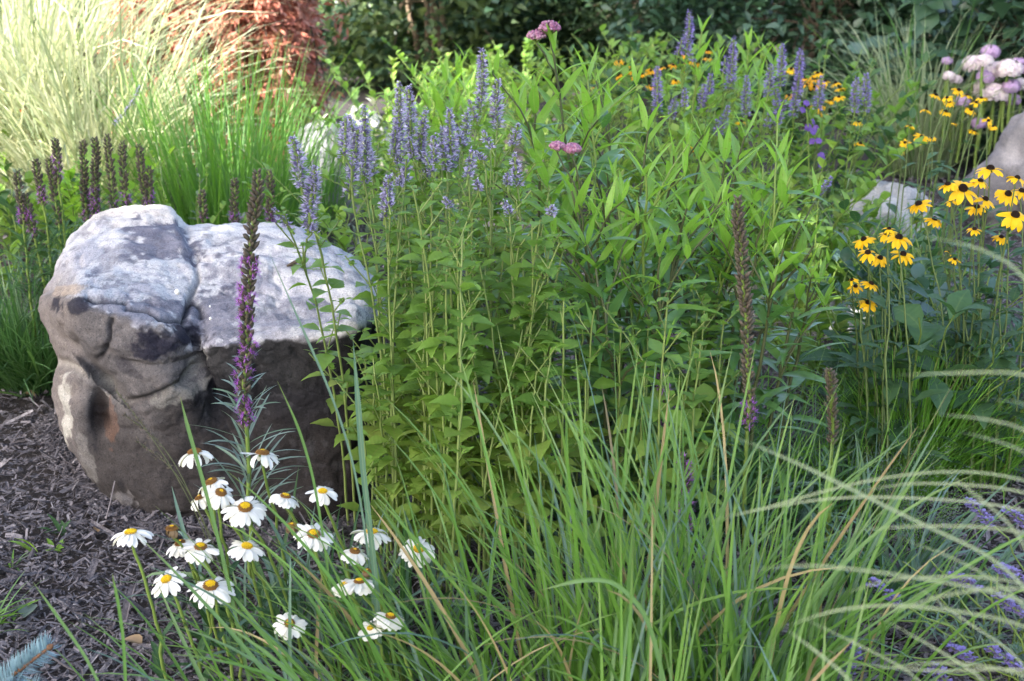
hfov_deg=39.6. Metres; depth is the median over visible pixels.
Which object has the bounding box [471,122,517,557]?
anise hyssop
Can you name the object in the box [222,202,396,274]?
wormwood
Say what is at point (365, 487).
grass sprig
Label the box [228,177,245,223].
blazing star
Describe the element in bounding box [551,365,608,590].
anise hyssop
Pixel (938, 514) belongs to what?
wispy grass
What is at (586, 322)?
anise hyssop
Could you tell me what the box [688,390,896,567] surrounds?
grass
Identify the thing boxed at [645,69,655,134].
black eyed susan
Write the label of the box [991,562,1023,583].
lavender
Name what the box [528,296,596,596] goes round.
anise hyssop
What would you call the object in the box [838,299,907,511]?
black eyed susan
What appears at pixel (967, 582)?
lavender
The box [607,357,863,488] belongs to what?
fine grass
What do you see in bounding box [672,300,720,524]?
anise hyssop
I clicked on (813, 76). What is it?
black eyed susan
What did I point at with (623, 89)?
susan foliage
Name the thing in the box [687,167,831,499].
swamp milkweed
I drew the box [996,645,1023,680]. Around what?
lavender bush
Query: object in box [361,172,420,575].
anise hyssop
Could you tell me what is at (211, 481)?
daisy
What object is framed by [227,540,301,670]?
daisy
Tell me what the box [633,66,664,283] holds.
anise hyssop
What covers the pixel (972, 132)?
black eyed susan
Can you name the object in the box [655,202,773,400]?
swamp milkweed
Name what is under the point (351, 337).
anise hyssop
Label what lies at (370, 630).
daisy
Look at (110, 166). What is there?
blazing star
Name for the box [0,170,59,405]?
blazing star
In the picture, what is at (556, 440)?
anise hyssop
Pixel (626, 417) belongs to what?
anise hyssop
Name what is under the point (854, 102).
anise hyssop
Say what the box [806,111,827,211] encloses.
black eyed susan
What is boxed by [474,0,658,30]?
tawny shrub
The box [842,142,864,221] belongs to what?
black eyed susan
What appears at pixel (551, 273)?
anise hyssop
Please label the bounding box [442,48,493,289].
anise hyssop
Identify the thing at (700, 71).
swamp milkweed
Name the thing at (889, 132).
susan foliage
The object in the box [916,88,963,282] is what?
black eyed susan
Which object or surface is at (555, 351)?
anise hyssop
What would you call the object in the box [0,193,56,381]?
blazing star
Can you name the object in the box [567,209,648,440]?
swamp milkweed
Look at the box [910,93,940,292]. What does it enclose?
black eyed susan
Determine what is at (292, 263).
fallen twig
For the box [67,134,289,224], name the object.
switchgrass
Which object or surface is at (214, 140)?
switchgrass
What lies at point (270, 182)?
blazing star
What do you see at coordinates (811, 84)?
black eyed susan
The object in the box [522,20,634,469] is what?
swamp milkweed
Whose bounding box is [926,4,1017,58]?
dark tree
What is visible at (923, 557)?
grass
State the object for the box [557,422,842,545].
grass
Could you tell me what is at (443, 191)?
anise hyssop
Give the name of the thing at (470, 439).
anise hyssop
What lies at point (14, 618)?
weed
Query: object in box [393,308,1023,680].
green grass
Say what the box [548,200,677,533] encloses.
swamp milkweed
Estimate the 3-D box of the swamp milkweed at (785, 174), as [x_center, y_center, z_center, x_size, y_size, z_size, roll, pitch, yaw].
[0.448,-0.042,2.757,0.235,0.838,0.288,-15,23,-37]
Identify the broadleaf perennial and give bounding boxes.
[0,129,129,254]
[0,161,103,301]
[13,140,175,268]
[295,54,449,234]
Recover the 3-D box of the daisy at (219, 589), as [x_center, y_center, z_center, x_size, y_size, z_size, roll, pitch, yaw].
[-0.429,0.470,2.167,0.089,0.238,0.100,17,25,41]
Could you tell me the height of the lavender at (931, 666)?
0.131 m
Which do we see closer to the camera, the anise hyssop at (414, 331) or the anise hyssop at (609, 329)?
the anise hyssop at (414, 331)
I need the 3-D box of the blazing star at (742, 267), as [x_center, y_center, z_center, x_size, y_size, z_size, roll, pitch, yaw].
[0.394,0.116,2.386,0.175,0.771,0.208,13,22,34]
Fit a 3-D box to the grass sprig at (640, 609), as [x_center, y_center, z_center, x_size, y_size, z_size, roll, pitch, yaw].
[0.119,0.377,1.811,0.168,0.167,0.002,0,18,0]
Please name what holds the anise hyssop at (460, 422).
on the ground at (362, 99)
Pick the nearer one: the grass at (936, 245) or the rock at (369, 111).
the grass at (936, 245)
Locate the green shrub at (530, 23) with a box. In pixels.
[363,0,618,84]
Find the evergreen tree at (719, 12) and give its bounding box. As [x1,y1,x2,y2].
[502,0,865,39]
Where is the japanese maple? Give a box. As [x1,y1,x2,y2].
[94,0,349,167]
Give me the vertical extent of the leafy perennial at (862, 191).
0.588 m
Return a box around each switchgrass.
[62,23,389,224]
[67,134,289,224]
[211,92,392,235]
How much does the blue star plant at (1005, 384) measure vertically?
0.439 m
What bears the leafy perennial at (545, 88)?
on the ground at (362, 99)
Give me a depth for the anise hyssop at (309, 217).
2.50 m
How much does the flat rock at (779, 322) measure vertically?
0.152 m
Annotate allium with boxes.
[847,0,1023,168]
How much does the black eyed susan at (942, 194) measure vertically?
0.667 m
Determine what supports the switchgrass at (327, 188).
on the ground at (362, 99)
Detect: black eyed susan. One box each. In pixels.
[601,74,622,223]
[614,60,624,141]
[615,69,631,140]
[616,77,632,218]
[635,73,647,200]
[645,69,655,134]
[646,85,653,130]
[664,63,677,143]
[671,79,679,115]
[772,94,792,190]
[776,67,794,172]
[780,77,809,216]
[786,83,811,215]
[791,81,812,205]
[793,74,815,167]
[797,86,818,195]
[800,99,833,235]
[802,78,819,206]
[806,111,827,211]
[809,81,840,199]
[810,71,823,167]
[810,85,825,220]
[814,79,828,223]
[818,87,845,223]
[822,95,845,217]
[825,281,893,485]
[828,248,898,442]
[828,278,873,445]
[837,284,886,517]
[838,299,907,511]
[840,254,926,511]
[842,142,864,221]
[842,227,893,517]
[843,120,862,239]
[848,152,904,288]
[852,236,913,467]
[854,230,899,524]
[861,250,932,456]
[883,233,958,531]
[886,139,913,246]
[889,124,919,347]
[898,96,952,295]
[903,133,928,276]
[907,200,990,503]
[908,101,954,256]
[908,108,944,294]
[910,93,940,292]
[914,93,972,262]
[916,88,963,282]
[920,137,944,257]
[920,216,995,489]
[923,108,975,307]
[925,181,984,489]
[926,129,978,321]
[927,109,962,257]
[928,200,974,404]
[930,251,1011,496]
[931,122,963,308]
[931,125,996,301]
[932,180,1002,413]
[936,227,1000,488]
[937,178,996,414]
[938,101,980,318]
[941,164,1015,431]
[942,175,1023,495]
[942,210,1023,419]
[944,96,987,307]
[946,257,973,446]
[955,204,992,483]
[970,195,1018,375]
[970,235,1023,497]
[976,117,1004,270]
[977,189,1023,489]
[996,188,1023,496]
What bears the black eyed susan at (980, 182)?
on the ground at (362, 99)
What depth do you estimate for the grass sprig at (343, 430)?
2.10 m
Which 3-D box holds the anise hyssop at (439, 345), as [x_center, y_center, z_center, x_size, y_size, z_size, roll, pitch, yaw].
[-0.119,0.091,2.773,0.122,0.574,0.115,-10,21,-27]
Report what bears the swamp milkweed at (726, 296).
on the ground at (362, 99)
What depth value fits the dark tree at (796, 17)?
8.50 m
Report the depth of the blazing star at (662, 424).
2.62 m
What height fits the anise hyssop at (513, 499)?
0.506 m
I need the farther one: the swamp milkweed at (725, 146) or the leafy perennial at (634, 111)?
the leafy perennial at (634, 111)
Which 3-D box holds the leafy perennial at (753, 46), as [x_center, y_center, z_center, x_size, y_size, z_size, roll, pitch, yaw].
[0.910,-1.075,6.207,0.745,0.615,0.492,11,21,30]
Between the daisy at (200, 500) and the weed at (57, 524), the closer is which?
the daisy at (200, 500)
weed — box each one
[0,601,35,619]
[8,549,31,570]
[10,539,61,554]
[41,514,70,536]
[47,538,63,552]
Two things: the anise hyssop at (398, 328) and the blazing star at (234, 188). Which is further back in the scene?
the blazing star at (234, 188)
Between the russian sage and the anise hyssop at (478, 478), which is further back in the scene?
the russian sage
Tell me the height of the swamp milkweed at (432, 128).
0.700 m
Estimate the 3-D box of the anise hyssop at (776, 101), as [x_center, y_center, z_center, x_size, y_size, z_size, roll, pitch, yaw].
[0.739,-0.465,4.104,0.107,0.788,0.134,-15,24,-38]
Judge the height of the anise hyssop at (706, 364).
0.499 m
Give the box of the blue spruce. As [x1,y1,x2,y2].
[0,631,62,680]
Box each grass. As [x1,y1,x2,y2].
[0,0,353,251]
[0,572,47,632]
[22,630,219,680]
[67,553,549,680]
[82,506,596,680]
[99,467,387,669]
[133,495,465,676]
[151,455,801,680]
[242,500,535,680]
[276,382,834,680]
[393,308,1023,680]
[464,462,741,594]
[466,559,1003,680]
[478,358,737,522]
[520,521,875,680]
[557,359,802,495]
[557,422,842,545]
[604,449,1022,680]
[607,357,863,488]
[678,347,906,509]
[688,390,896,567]
[710,236,1023,680]
[743,373,977,524]
[746,168,1005,281]
[757,432,1023,642]
[773,0,1023,178]
[776,185,1006,307]
[784,305,1023,504]
[794,186,1022,319]
[838,405,960,542]
[856,439,995,582]
[915,364,1023,509]
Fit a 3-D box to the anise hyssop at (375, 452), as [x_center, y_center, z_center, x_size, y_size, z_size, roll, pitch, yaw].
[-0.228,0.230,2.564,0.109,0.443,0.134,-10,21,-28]
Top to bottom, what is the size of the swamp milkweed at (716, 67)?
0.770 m
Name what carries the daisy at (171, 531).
on the ground at (362, 99)
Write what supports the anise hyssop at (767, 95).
on the ground at (362, 99)
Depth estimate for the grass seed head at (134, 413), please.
2.19 m
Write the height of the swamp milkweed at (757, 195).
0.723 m
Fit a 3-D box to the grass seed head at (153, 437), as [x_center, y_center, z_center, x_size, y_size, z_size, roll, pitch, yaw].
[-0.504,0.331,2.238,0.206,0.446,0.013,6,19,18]
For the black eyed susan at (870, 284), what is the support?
on the ground at (362, 99)
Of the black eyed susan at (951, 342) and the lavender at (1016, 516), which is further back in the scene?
the black eyed susan at (951, 342)
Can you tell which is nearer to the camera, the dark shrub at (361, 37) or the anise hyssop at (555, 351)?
the anise hyssop at (555, 351)
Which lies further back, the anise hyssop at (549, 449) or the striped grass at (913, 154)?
the striped grass at (913, 154)
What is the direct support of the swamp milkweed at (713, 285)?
on the ground at (362, 99)
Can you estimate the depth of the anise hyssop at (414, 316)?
2.55 m
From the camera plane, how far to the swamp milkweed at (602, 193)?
2.88 m
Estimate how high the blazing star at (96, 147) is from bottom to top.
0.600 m
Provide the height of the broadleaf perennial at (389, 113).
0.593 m
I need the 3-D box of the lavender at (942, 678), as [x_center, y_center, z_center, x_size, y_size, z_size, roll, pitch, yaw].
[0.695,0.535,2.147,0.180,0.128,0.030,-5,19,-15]
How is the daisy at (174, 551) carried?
on the ground at (362, 99)
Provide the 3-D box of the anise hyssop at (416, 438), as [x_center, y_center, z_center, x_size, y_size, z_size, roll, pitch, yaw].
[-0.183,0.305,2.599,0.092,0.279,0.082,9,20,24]
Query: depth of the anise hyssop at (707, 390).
2.64 m
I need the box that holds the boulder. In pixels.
[38,204,386,526]
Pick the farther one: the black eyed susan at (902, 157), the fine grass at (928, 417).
the black eyed susan at (902, 157)
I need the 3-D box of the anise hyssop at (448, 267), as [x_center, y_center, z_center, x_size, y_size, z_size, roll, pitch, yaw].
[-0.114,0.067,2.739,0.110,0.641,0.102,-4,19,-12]
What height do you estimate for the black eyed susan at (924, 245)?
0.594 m
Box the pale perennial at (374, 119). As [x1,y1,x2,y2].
[269,77,433,192]
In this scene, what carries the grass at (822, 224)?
on the ground at (362, 99)
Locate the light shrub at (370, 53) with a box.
[307,0,554,90]
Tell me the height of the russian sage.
0.628 m
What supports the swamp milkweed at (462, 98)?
on the ground at (362, 99)
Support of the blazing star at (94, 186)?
on the ground at (362, 99)
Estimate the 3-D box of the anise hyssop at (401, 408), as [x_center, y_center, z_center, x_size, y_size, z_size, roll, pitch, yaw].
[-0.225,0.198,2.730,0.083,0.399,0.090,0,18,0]
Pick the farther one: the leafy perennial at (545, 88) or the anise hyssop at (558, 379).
the leafy perennial at (545, 88)
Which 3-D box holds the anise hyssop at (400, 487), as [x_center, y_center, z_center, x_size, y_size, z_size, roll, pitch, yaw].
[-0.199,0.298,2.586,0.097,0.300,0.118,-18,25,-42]
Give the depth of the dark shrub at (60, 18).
8.57 m
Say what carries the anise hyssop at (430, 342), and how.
on the ground at (362, 99)
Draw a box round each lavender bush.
[882,552,1023,680]
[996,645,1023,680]
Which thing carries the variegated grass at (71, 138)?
on the ground at (362, 99)
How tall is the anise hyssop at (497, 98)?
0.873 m
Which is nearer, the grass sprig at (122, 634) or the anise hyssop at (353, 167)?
the grass sprig at (122, 634)
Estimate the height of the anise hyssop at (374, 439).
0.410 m
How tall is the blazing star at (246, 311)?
0.783 m
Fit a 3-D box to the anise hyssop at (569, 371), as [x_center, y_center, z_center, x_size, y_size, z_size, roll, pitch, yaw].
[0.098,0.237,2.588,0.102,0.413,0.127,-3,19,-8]
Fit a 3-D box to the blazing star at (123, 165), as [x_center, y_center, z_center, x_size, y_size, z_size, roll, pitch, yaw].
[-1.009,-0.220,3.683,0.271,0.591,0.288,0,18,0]
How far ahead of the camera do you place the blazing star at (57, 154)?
3.51 m
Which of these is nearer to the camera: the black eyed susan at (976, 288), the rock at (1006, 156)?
the black eyed susan at (976, 288)
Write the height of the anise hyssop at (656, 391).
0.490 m
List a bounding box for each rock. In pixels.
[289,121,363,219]
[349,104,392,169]
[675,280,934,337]
[842,179,940,249]
[962,111,1023,234]
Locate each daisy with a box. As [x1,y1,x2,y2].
[111,528,187,679]
[151,566,212,680]
[165,524,242,659]
[166,539,221,660]
[178,448,257,630]
[181,538,242,680]
[187,576,252,680]
[191,494,254,642]
[198,477,251,660]
[203,484,283,665]
[221,496,303,662]
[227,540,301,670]
[241,449,302,588]
[269,493,358,641]
[272,612,366,680]
[286,522,366,675]
[293,523,352,680]
[305,486,358,625]
[332,578,405,665]
[341,546,424,680]
[342,578,418,680]
[350,528,414,650]
[358,620,392,680]
[362,568,399,677]
[373,612,434,680]
[398,536,469,671]
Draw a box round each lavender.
[842,657,977,680]
[845,642,979,680]
[865,577,991,679]
[920,661,952,680]
[928,661,987,680]
[943,640,1018,679]
[946,570,1023,652]
[964,497,1023,570]
[985,645,1023,671]
[990,592,1023,617]
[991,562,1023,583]
[1000,505,1023,527]
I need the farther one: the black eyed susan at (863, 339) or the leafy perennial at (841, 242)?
the leafy perennial at (841, 242)
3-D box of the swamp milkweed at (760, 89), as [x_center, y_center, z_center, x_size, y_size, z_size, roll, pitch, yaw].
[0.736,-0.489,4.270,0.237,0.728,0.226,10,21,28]
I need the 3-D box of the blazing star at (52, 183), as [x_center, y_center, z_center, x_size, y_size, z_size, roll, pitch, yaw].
[-1.131,-0.187,3.605,0.280,0.573,0.258,-8,20,-24]
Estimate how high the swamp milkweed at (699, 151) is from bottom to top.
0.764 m
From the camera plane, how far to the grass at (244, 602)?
2.42 m
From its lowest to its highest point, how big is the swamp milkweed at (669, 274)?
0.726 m
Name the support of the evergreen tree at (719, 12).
on the ground at (362, 99)
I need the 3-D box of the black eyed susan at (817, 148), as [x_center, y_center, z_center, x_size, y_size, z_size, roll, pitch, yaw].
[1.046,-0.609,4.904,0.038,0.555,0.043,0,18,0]
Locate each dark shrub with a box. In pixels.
[0,0,201,83]
[308,0,449,51]
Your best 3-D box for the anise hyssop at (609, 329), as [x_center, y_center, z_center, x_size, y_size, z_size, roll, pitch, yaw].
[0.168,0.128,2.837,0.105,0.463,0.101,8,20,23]
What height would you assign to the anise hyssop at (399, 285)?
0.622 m
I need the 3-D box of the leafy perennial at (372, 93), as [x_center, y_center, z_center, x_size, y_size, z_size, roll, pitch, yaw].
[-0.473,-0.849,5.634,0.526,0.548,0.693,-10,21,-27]
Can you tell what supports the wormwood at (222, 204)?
on the ground at (362, 99)
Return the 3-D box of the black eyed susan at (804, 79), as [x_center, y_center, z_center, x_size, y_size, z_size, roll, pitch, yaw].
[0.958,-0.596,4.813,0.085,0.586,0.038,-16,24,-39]
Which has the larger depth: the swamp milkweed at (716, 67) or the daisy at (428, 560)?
the swamp milkweed at (716, 67)
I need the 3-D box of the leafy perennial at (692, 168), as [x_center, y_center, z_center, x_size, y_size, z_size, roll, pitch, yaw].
[0.579,-0.413,4.120,0.746,0.679,0.571,-8,20,-22]
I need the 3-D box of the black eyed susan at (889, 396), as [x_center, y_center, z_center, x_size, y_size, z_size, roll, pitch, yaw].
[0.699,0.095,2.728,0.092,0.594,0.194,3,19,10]
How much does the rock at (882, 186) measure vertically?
0.302 m
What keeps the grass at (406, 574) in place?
on the ground at (362, 99)
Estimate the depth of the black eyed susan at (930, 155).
3.63 m
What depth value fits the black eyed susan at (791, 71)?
4.74 m
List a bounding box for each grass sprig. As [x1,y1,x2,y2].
[35,585,98,680]
[112,575,126,680]
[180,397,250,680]
[270,255,374,621]
[277,381,340,679]
[353,343,382,679]
[540,578,665,680]
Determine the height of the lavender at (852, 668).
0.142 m
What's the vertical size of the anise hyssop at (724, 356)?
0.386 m
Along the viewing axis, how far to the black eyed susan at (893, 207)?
3.97 m
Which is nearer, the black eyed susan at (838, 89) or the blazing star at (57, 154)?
the blazing star at (57, 154)
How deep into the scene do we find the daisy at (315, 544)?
2.16 m
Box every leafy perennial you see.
[242,139,502,342]
[318,56,474,196]
[319,102,590,336]
[381,34,513,130]
[388,47,549,209]
[441,95,660,317]
[449,30,563,141]
[455,47,645,193]
[465,85,733,320]
[499,34,672,181]
[529,29,669,137]
[546,66,758,276]
[597,76,846,311]
[627,23,804,166]
[639,132,928,328]
[690,161,890,335]
[727,218,922,409]
[790,191,970,305]
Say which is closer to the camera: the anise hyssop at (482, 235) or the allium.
the anise hyssop at (482, 235)
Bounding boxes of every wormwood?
[128,150,285,224]
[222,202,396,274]
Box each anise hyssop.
[266,205,356,525]
[286,135,360,529]
[330,114,410,552]
[332,378,388,571]
[342,330,379,527]
[342,353,407,553]
[346,104,408,505]
[346,345,382,458]
[350,141,406,554]
[350,354,417,570]
[350,390,382,507]
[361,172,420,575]
[362,156,421,575]
[366,366,418,480]
[372,80,430,463]
[372,188,418,497]
[372,429,438,538]
[374,231,416,501]
[377,343,413,536]
[380,187,428,513]
[386,223,421,500]
[387,84,457,562]
[389,331,454,583]
[391,436,422,573]
[396,179,467,590]
[397,225,455,528]
[397,270,450,541]
[398,235,455,589]
[400,357,433,504]
[403,132,453,550]
[404,108,459,547]
[405,460,438,575]
[406,227,481,596]
[414,326,485,578]
[420,204,497,583]
[420,234,495,629]
[421,107,465,548]
[421,183,480,554]
[421,236,520,600]
[422,125,462,483]
[425,214,470,478]
[433,416,481,573]
[436,222,519,573]
[437,111,485,544]
[437,253,479,361]
[439,146,498,557]
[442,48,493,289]
[442,341,475,475]
[447,233,493,475]
[449,175,488,553]
[450,415,498,575]
[458,323,531,600]
[459,245,547,587]
[463,232,526,550]
[463,273,490,466]
[464,78,522,521]
[464,240,570,576]
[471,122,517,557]
[479,187,536,387]
[481,225,531,461]
[484,189,558,567]
[485,226,545,562]
[487,448,530,544]
[489,264,557,525]
[493,216,559,560]
[494,151,553,565]
[496,342,561,614]
[498,220,557,542]
[501,256,570,358]
[503,341,584,618]
[505,173,563,543]
[508,277,572,566]
[513,234,575,569]
[527,309,567,533]
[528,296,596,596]
[531,231,574,546]
[534,315,570,410]
[545,361,598,571]
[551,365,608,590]
[555,294,610,542]
[556,300,622,504]
[578,298,624,472]
[587,302,650,564]
[592,333,636,510]
[606,329,675,527]
[619,306,671,564]
[626,283,688,571]
[630,418,696,571]
[631,87,689,269]
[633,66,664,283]
[652,313,714,554]
[662,9,696,281]
[666,341,733,552]
[668,293,712,460]
[670,278,732,525]
[672,273,726,479]
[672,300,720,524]
[678,73,716,282]
[688,305,740,540]
[694,105,730,211]
[695,36,741,234]
[695,341,742,491]
[698,351,736,481]
[731,75,765,208]
[741,62,780,211]
[745,100,787,256]
[749,43,789,250]
[773,48,815,215]
[777,75,828,247]
[790,175,832,368]
[825,73,873,234]
[826,76,861,231]
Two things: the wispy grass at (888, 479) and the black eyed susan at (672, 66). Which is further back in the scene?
the black eyed susan at (672, 66)
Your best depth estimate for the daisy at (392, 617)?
2.08 m
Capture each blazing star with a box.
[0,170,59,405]
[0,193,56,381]
[8,157,66,362]
[19,157,77,356]
[20,137,84,341]
[41,139,104,285]
[54,153,106,259]
[55,173,92,255]
[80,136,116,225]
[99,133,120,210]
[115,139,138,207]
[132,143,153,205]
[142,165,154,204]
[194,167,306,592]
[197,189,208,223]
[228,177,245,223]
[257,167,275,222]
[645,368,711,554]
[650,450,717,604]
[707,194,796,602]
[795,367,868,572]
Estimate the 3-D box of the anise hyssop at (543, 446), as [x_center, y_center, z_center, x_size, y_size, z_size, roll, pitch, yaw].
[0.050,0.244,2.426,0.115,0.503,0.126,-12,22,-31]
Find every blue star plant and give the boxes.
[822,254,1023,483]
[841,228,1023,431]
[870,273,1023,488]
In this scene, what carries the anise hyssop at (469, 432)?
on the ground at (362, 99)
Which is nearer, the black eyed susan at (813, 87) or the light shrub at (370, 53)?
the black eyed susan at (813, 87)
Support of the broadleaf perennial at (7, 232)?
on the ground at (362, 99)
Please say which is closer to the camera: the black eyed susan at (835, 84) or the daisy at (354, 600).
the daisy at (354, 600)
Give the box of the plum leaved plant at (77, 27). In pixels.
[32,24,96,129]
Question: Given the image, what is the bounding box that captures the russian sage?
[112,85,141,201]
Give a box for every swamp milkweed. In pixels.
[371,86,454,286]
[393,54,479,315]
[402,69,470,236]
[406,72,476,285]
[421,44,495,294]
[435,50,506,279]
[452,90,516,332]
[478,46,595,457]
[497,69,607,426]
[500,122,639,470]
[520,140,689,536]
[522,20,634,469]
[528,230,634,496]
[531,46,662,479]
[538,237,630,406]
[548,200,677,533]
[557,61,668,420]
[567,165,710,528]
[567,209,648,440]
[570,163,649,456]
[571,94,690,412]
[586,121,720,501]
[594,200,738,551]
[600,175,732,505]
[603,115,716,402]
[605,186,705,461]
[606,228,669,368]
[616,222,713,440]
[623,119,729,389]
[629,123,767,448]
[650,186,744,387]
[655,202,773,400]
[658,14,724,206]
[660,176,750,407]
[661,41,759,200]
[662,102,781,387]
[667,162,790,466]
[670,224,767,485]
[672,224,766,446]
[680,226,802,512]
[681,100,830,506]
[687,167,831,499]
[694,200,802,481]
[702,200,821,538]
[706,27,774,200]
[721,241,844,515]
[722,57,785,215]
[737,30,802,246]
[749,247,847,503]
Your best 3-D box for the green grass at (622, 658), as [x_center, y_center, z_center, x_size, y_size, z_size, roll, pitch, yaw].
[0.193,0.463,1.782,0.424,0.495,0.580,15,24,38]
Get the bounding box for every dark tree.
[736,0,1018,84]
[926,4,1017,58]
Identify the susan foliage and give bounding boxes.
[571,24,777,228]
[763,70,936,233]
[778,273,1023,489]
[790,264,968,462]
[836,199,1023,446]
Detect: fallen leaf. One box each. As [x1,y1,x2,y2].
[17,604,36,616]
[125,634,141,643]
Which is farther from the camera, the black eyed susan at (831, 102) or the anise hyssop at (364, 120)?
the black eyed susan at (831, 102)
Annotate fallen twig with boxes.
[286,260,297,266]
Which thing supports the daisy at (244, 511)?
on the ground at (362, 99)
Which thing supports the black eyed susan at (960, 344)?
on the ground at (362, 99)
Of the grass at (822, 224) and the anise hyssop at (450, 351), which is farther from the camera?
the grass at (822, 224)
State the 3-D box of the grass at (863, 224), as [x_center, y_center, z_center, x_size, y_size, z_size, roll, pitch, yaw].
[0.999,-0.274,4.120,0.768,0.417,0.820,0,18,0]
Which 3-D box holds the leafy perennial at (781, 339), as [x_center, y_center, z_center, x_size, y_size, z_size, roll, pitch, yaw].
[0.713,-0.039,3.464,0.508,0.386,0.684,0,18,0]
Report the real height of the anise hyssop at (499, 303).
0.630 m
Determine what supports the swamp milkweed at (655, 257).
on the ground at (362, 99)
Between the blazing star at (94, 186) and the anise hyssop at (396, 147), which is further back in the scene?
the blazing star at (94, 186)
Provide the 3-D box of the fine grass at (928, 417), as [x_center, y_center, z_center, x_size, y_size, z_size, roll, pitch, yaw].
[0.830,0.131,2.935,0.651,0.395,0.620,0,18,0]
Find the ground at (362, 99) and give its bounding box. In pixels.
[0,9,1023,680]
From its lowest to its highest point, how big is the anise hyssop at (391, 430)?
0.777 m
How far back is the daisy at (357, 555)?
2.16 m
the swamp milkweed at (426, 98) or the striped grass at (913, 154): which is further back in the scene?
the striped grass at (913, 154)
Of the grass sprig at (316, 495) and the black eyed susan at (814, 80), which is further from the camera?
the black eyed susan at (814, 80)
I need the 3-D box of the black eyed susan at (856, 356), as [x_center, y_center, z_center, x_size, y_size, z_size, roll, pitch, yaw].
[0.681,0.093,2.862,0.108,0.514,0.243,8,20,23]
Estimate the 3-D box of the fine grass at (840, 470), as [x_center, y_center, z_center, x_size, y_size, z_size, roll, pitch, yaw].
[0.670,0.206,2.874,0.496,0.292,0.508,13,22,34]
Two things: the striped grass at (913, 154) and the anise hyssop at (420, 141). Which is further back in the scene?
the striped grass at (913, 154)
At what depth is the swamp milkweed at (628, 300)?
2.66 m
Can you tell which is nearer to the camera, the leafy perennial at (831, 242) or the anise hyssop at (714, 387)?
the anise hyssop at (714, 387)
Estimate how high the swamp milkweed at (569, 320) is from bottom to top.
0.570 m
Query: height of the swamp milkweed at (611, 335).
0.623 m
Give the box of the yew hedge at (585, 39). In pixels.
[493,0,784,84]
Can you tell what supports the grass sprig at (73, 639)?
on the green grass at (266, 637)
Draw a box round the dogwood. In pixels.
[573,0,1002,120]
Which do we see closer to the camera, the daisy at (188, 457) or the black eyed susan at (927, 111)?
the daisy at (188, 457)
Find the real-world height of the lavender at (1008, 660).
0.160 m
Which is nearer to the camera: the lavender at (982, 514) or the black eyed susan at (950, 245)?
the lavender at (982, 514)
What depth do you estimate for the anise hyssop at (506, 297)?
2.50 m
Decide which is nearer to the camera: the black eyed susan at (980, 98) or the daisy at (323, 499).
the daisy at (323, 499)
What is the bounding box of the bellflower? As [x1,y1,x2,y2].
[799,100,826,276]
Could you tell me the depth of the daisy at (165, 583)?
2.16 m
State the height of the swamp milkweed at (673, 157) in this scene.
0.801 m
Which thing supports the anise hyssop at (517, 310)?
on the ground at (362, 99)
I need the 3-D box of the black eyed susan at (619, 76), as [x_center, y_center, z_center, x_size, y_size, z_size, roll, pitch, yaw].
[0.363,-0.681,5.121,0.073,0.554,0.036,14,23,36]
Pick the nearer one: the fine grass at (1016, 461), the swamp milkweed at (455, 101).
the fine grass at (1016, 461)
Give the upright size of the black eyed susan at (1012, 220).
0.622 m
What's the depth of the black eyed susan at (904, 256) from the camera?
2.76 m
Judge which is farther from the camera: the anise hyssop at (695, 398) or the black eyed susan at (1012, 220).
the black eyed susan at (1012, 220)
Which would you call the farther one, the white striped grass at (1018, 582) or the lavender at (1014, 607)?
the lavender at (1014, 607)
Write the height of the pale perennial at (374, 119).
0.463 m

